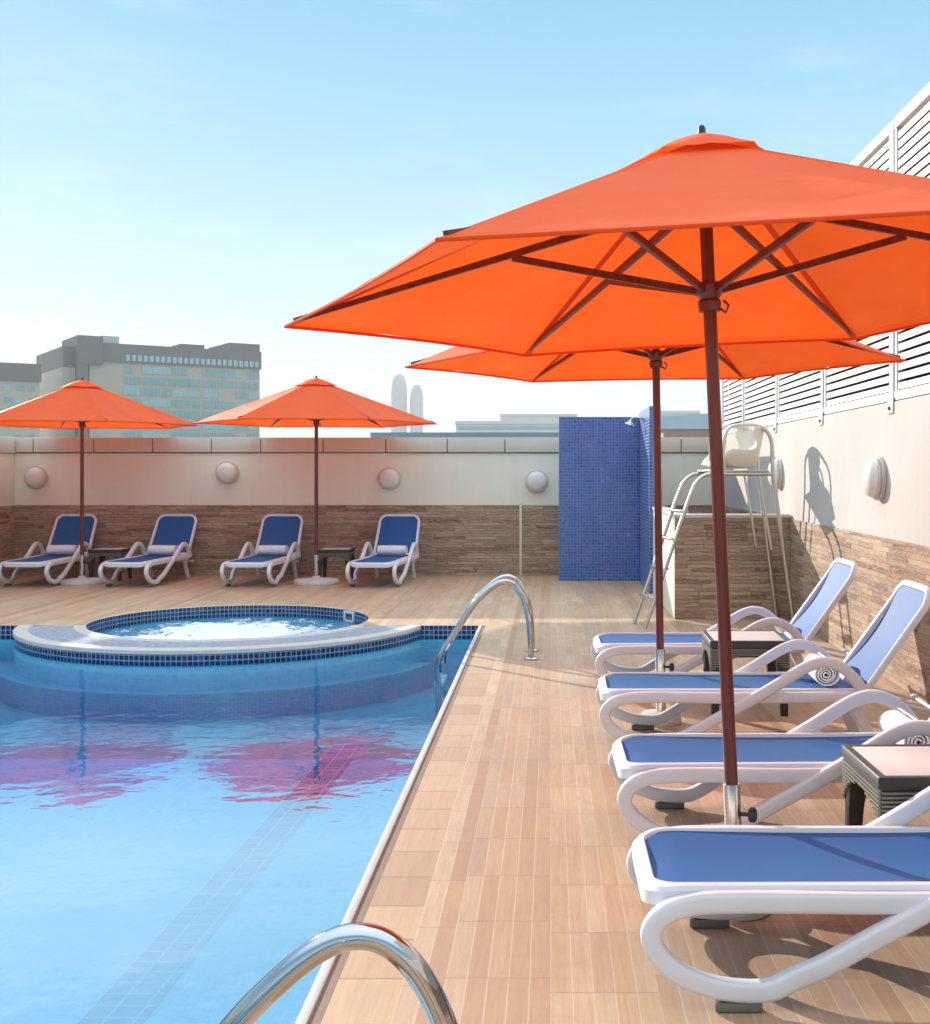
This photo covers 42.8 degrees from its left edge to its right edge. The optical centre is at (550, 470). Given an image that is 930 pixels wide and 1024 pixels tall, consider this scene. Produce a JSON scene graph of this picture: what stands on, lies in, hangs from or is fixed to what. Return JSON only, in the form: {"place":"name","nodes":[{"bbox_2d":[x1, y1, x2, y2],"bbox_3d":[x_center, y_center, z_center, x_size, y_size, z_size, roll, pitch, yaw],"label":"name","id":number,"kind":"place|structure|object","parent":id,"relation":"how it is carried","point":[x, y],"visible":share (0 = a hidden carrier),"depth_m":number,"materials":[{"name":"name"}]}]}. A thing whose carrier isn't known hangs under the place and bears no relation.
{"place":"outdoors","nodes":[
{"label":"outdoors","id":0,"kind":"place"},
{"bbox_2d":[0,362,41,437],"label":"office building","id":1,"kind":"structure","parent":0,"point":[19,383],"depth_m":316.13,"materials":[{"name":"grey concrete"}]},
{"bbox_2d":[4,385,9,390],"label":"window","id":2,"kind":"structure","parent":1,"relation":"in","point":[6,387],"depth_m":314.64,"materials":[{"name":"teal glass"}]},
{"bbox_2d":[4,397,12,402],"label":"window","id":3,"kind":"structure","parent":1,"relation":"in","point":[6,399],"depth_m":314.79,"materials":[{"name":"teal glass"}]},
{"bbox_2d":[16,398,22,402],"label":"window","id":4,"kind":"structure","parent":1,"relation":"in","point":[18,400],"depth_m":316.33,"materials":[{"name":"teal glass"}]},
{"bbox_2d":[16,385,24,390],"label":"window","id":5,"kind":"structure","parent":1,"relation":"in","point":[18,387],"depth_m":316.49,"materials":[{"name":"teal glass"}]},
{"bbox_2d":[29,386,34,390],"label":"window","id":6,"kind":"structure","parent":1,"relation":"in","point":[31,388],"depth_m":318.11,"materials":[{"name":"teal glass"}]},
{"bbox_2d":[36,335,260,437],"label":"hotel building","id":7,"kind":"structure","parent":0,"point":[193,383],"depth_m":364.30,"materials":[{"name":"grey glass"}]},
{"bbox_2d":[0,776,408,1023],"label":"pool water","id":8,"kind":"structure","parent":0,"point":[207,905],"depth_m":4.76,"materials":[{"name":"blue liquid"}]},
{"bbox_2d":[0,759,416,804],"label":"pool floor","id":9,"kind":"structure","parent":0,"point":[28,780],"depth_m":8.51,"materials":[{"name":"tile"}]},
{"bbox_2d":[302,745,362,780],"bbox_3d":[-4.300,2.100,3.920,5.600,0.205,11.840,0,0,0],"label":"pool lane marking","id":10,"kind":"object","parent":9,"relation":"on","point":[335,762],"visible":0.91,"depth_m":8.85,"materials":[{"name":"tile"}]},
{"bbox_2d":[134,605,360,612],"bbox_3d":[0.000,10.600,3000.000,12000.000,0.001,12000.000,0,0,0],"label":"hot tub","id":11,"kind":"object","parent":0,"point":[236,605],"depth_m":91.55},
{"bbox_2d":[0,613,451,758],"bbox_3d":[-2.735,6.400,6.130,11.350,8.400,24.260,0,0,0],"label":"swimming pool","id":12,"kind":"object","parent":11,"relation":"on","point":[399,728],"depth_m":9.80,"materials":[{"name":"blue liquid"}]},
{"bbox_2d":[0,661,433,721],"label":"pool floor ledge","id":13,"kind":"object","parent":12,"relation":"on","point":[19,691],"visible":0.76,"depth_m":10.56,"materials":[{"name":"blue tile"}]},
{"bbox_2d":[0,626,477,683],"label":"pool wall lining","id":14,"kind":"object","parent":12,"relation":"on","point":[433,639],"visible":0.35,"depth_m":12.17,"materials":[{"name":"blue tile"}]},
{"bbox_2d":[391,374,406,431],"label":"rounded tower","id":15,"kind":"structure","parent":0,"point":[398,393],"depth_m":1491.62,"materials":[{"name":"white glass"}]},
{"bbox_2d":[410,384,422,431],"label":"rounded tower","id":16,"kind":"structure","parent":0,"point":[416,401],"depth_m":1492.93,"materials":[{"name":"white glass"}]},
{"bbox_2d":[370,432,558,437],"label":"glass pavilion","id":17,"kind":"structure","parent":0,"point":[464,434],"depth_m":259.70,"materials":[{"name":"glass"}]},
{"bbox_2d":[0,575,929,1023],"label":"pool deck","id":18,"kind":"structure","parent":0,"point":[536,909],"depth_m":5.29,"materials":[{"name":"wood"}]},
{"bbox_2d":[0,437,14,576],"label":"side wall","id":19,"kind":"structure","parent":18,"relation":"on","point":[7,498],"depth_m":17.73,"materials":[{"name":"paint"}]},
{"bbox_2d":[0,514,96,585],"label":"sun lounger","id":20,"kind":"object","parent":18,"relation":"on","point":[66,529],"visible":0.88,"depth_m":17.42,"materials":[{"name":"white plastic"}]},
{"bbox_2d":[46,545,77,554],"bbox_3d":[-7.160,1.167,17.324,0.440,0.140,0.152,0,0,-1],"label":"rolled towel","id":21,"kind":"object","parent":20,"relation":"on","point":[61,549],"visible":0.98,"depth_m":17.26,"materials":[{"name":"white fabric"}]},
{"bbox_2d":[0,378,198,585],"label":"parasol","id":22,"kind":"object","parent":18,"relation":"on","point":[81,404],"visible":0.98,"depth_m":16.31,"materials":[{"name":"orange fabric"}]},
{"bbox_2d":[88,547,131,580],"bbox_3d":[-6.420,1.372,17.250,0.484,0.456,0.484,0,0,0],"label":"side table","id":23,"kind":"object","parent":18,"relation":"on","point":[101,553],"visible":0.62,"depth_m":17.02,"materials":[{"name":"wicker"}]},
{"bbox_2d":[98,514,196,586],"bbox_3d":[-5.705,1.130,16.949,0.741,0.936,1.944,0,0,5],"label":"sun lounger","id":24,"kind":"object","parent":18,"relation":"on","point":[178,530],"visible":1,"depth_m":17.39,"materials":[{"name":"white plastic"}]},
{"bbox_2d":[147,545,177,554],"bbox_3d":[-5.675,1.167,17.289,0.440,0.140,0.152,0,0,8],"label":"rolled towel","id":25,"kind":"object","parent":24,"relation":"on","point":[161,549],"visible":0.98,"depth_m":17.23,"materials":[{"name":"white fabric"}]},
{"bbox_2d":[13,605,420,690],"bbox_3d":[-3.328,1.917,12.126,3.564,0.646,3.564,0,0,36],"label":"hot tub","id":26,"kind":"object","parent":18,"relation":"in","point":[85,656],"visible":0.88,"depth_m":10.90,"materials":[{"name":"blue tile"}]},
{"bbox_2d":[96,616,357,638],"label":"spa water","id":27,"kind":"structure","parent":26,"relation":"in","point":[230,627],"depth_m":12.97,"materials":[{"name":"liquid"}]},
{"bbox_2d":[220,514,302,586],"bbox_3d":[-4.079,1.130,16.932,0.741,0.936,1.944,0,0,3],"label":"sun lounger","id":28,"kind":"object","parent":18,"relation":"on","point":[280,529],"visible":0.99,"depth_m":17.45,"materials":[{"name":"white plastic"}]},
{"bbox_2d":[257,545,288,554],"bbox_3d":[-4.061,1.167,17.272,0.440,0.140,0.152,0,0,3],"label":"rolled towel","id":29,"kind":"object","parent":28,"relation":"on","point":[273,550],"visible":1,"depth_m":17.21,"materials":[{"name":"white fabric"}]},
{"bbox_2d":[193,376,436,585],"bbox_3d":[-3.300,0.134,16.650,3.404,2.933,2.951,0,0,-5],"label":"parasol","id":30,"kind":"object","parent":18,"relation":"on","point":[315,402],"visible":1,"depth_m":16.32,"materials":[{"name":"orange fabric"}]},
{"bbox_2d":[318,547,354,580],"bbox_3d":[-3.130,1.372,17.250,0.484,0.456,0.484,0,0,0],"label":"side table","id":31,"kind":"object","parent":18,"relation":"on","point":[347,554],"visible":0.81,"depth_m":17.02,"materials":[{"name":"wicker"}]},
{"bbox_2d":[219,922,457,1023],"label":"pool ladder","id":32,"kind":"object","parent":18,"relation":"attached to","point":[404,958],"visible":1,"depth_m":2.38,"materials":[{"name":"silver metal"}]},
{"bbox_2d":[15,437,711,574],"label":"back wall","id":33,"kind":"structure","parent":18,"relation":"on","point":[476,505],"depth_m":17.98,"materials":[{"name":"paint"}]},
{"bbox_2d":[24,466,47,488],"bbox_3d":[-7.823,0.110,17.931,0.352,0.352,0.133,0,0,0],"label":"wall lamp","id":34,"kind":"object","parent":33,"relation":"attached to","point":[35,477],"visible":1,"depth_m":17.89,"materials":[{"name":"white glass"}]},
{"bbox_2d":[216,461,238,483],"bbox_3d":[-4.918,0.040,17.931,0.352,0.352,0.133,0,0,0],"label":"wall lamp","id":35,"kind":"object","parent":33,"relation":"attached to","point":[227,472],"visible":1,"depth_m":17.89,"materials":[{"name":"white glass"}]},
{"bbox_2d":[378,467,400,489],"bbox_3d":[-2.452,0.130,17.931,0.352,0.352,0.133,0,0,0],"label":"wall lamp","id":36,"kind":"object","parent":33,"relation":"attached to","point":[389,478],"visible":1,"depth_m":17.89,"materials":[{"name":"white glass"}]},
{"bbox_2d":[525,470,547,492],"bbox_3d":[-0.213,0.170,17.931,0.352,0.352,0.133,0,0,0],"label":"wall lamp","id":37,"kind":"object","parent":33,"relation":"attached to","point":[536,481],"visible":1,"depth_m":17.89,"materials":[{"name":"white glass"}]},
{"bbox_2d":[345,514,419,586],"bbox_3d":[-2.345,1.130,16.899,0.741,0.936,1.944,0,0,5],"label":"sun lounger","id":38,"kind":"object","parent":18,"relation":"on","point":[398,529],"visible":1,"depth_m":17.44,"materials":[{"name":"white plastic"}]},
{"bbox_2d":[377,545,407,554],"bbox_3d":[-2.315,1.167,17.239,0.440,0.140,0.152,0,0,6],"label":"rolled towel","id":39,"kind":"object","parent":38,"relation":"on","point":[392,549],"visible":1,"depth_m":17.18,"materials":[{"name":"white fabric"}]},
{"bbox_2d":[295,625,481,1023],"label":"pool edge kerb","id":40,"kind":"structure","parent":18,"relation":"on","point":[308,1008],"depth_m":4.89,"materials":[{"name":"white stone"}]},
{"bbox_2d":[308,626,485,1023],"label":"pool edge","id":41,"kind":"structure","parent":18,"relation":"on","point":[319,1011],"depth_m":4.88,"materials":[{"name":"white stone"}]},
{"bbox_2d":[321,626,504,1023],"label":"pool border path","id":42,"kind":"structure","parent":18,"relation":"on","point":[367,988],"depth_m":4.84,"materials":[{"name":"tile"}]},
{"bbox_2d":[434,574,538,718],"bbox_3d":[-0.547,1.510,10.235,0.885,1.180,0.590,0,0,0],"label":"pool ladder","id":43,"kind":"object","parent":18,"relation":"attached to","point":[516,585],"visible":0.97,"depth_m":9.98,"materials":[{"name":"silver metal"}]},
{"bbox_2d":[559,406,653,592],"bbox_3d":[0.775,0.385,16.275,1.310,2.430,1.890,0,0,0],"label":"poolside shower","id":44,"kind":"object","parent":18,"relation":"on","point":[606,484],"visible":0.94,"depth_m":17.08,"materials":[{"name":"blue tile"}]},
{"bbox_2d":[284,125,929,920],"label":"parasol","id":45,"kind":"object","parent":18,"relation":"on","point":[708,241],"visible":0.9,"depth_m":4.57,"materials":[{"name":"orange fabric"}]},
{"bbox_2d":[405,340,906,726],"bbox_3d":[0.679,0.122,7.490,3.182,2.956,2.758,-1,0,-1],"label":"parasol","id":46,"kind":"object","parent":18,"relation":"on","point":[736,362],"visible":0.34,"depth_m":8.12,"materials":[{"name":"orange fabric"}]},
{"bbox_2d":[632,423,794,628],"bbox_3d":[1.691,0.562,12.281,1.640,2.091,0.500,0,0,-12],"label":"lifeguard chair","id":47,"kind":"object","parent":18,"relation":"on","point":[745,454],"visible":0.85,"depth_m":12.20,"materials":[{"name":"silver metal"}]},
{"bbox_2d":[652,505,789,618],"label":"partition wall","id":48,"kind":"structure","parent":18,"relation":"on","point":[689,587],"depth_m":12.70,"materials":[{"name":"stone"}]},
{"bbox_2d":[591,558,857,676],"bbox_3d":[1.283,1.130,8.734,1.944,0.936,0.741,0,0,-1],"label":"sun lounger","id":49,"kind":"object","parent":18,"relation":"on","point":[820,604],"visible":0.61,"depth_m":8.69,"materials":[{"name":"white plastic"}]},
{"bbox_2d":[702,630,789,715],"bbox_3d":[1.300,1.355,7.930,0.520,0.490,0.520,0,0,1],"label":"side table","id":50,"kind":"object","parent":18,"relation":"on","point":[753,643],"visible":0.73,"depth_m":7.69,"materials":[{"name":"wicker"}]},
{"bbox_2d":[596,580,929,739],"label":"sun lounger","id":51,"kind":"object","parent":18,"relation":"on","point":[866,662],"visible":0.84,"depth_m":6.85,"materials":[{"name":"white plastic"}]},
{"bbox_2d":[803,652,839,685],"bbox_3d":[1.589,1.167,6.958,0.152,0.140,0.440,0,0,3],"label":"rolled towel","id":52,"kind":"object","parent":51,"relation":"on","point":[826,676],"visible":0.56,"depth_m":6.77,"materials":[{"name":"white fabric"}]},
{"bbox_2d":[608,689,929,832],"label":"sun lounger","id":53,"kind":"object","parent":18,"relation":"on","point":[805,758],"visible":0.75,"depth_m":5.19,"materials":[{"name":"white plastic"}]},
{"bbox_2d":[878,707,929,743],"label":"rolled towel","id":54,"kind":"object","parent":53,"relation":"on","point":[888,719],"visible":0.41,"depth_m":5.31,"materials":[{"name":"white fabric"}]},
{"bbox_2d":[626,786,929,1011],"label":"sun lounger","id":55,"kind":"object","parent":18,"relation":"on","point":[716,876],"visible":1,"depth_m":3.61,"materials":[{"name":"white plastic"}]},
{"bbox_2d":[722,394,929,704],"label":"tall wall","id":56,"kind":"structure","parent":18,"relation":"on","point":[830,507],"depth_m":9.95,"materials":[{"name":"paint"}]},
{"bbox_2d":[768,458,782,488],"bbox_3d":[2.522,0.040,13.350,0.133,0.352,0.352,0,0,0],"label":"wall lamp","id":57,"kind":"object","parent":56,"relation":"attached to","point":[778,467],"visible":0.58,"depth_m":13.21,"materials":[{"name":"white glass"}]},
{"bbox_2d":[721,82,929,435],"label":"louvre fence","id":58,"kind":"object","parent":56,"relation":"on","point":[900,143],"visible":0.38,"depth_m":9.66,"materials":[{"name":"white metal"}]},
{"bbox_2d":[862,456,886,500],"bbox_3d":[2.522,0.065,9.280,0.133,0.352,0.352,0,0,0],"label":"wall lamp","id":59,"kind":"object","parent":56,"relation":"attached to","point":[874,478],"visible":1,"depth_m":9.17,"materials":[{"name":"white glass"}]},
{"bbox_2d":[842,744,929,825],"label":"side table","id":60,"kind":"object","parent":18,"relation":"on","point":[884,778],"visible":0.77,"depth_m":4.51,"materials":[{"name":"wicker"}]},
{"bbox_2d":[0,0,929,437],"label":"sky","id":61,"kind":"structure","parent":0,"point":[208,173],"materials":[{"name":"blue"}]},
{"bbox_2d":[455,421,558,431],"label":"warehouse building","id":62,"kind":"structure","parent":0,"point":[507,426],"depth_m":419.92,"materials":[{"name":"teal glass"}]},
{"bbox_2d":[500,414,576,420],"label":"cream hall building","id":63,"kind":"structure","parent":0,"point":[529,417],"depth_m":560.00,"materials":[{"name":"white"}]},
{"bbox_2d":[636,410,699,418],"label":"apartment building","id":64,"kind":"structure","parent":0,"point":[667,413],"depth_m":479.70,"materials":[{"name":"white glass"}]},
{"bbox_2d":[661,433,708,437],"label":"market building","id":65,"kind":"structure","parent":0,"point":[681,435],"depth_m":199.40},
{"bbox_2d":[661,413,728,432],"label":"arched hall","id":66,"kind":"structure","parent":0,"point":[693,423],"depth_m":329.00,"materials":[{"name":"blue glass"}]}
]}

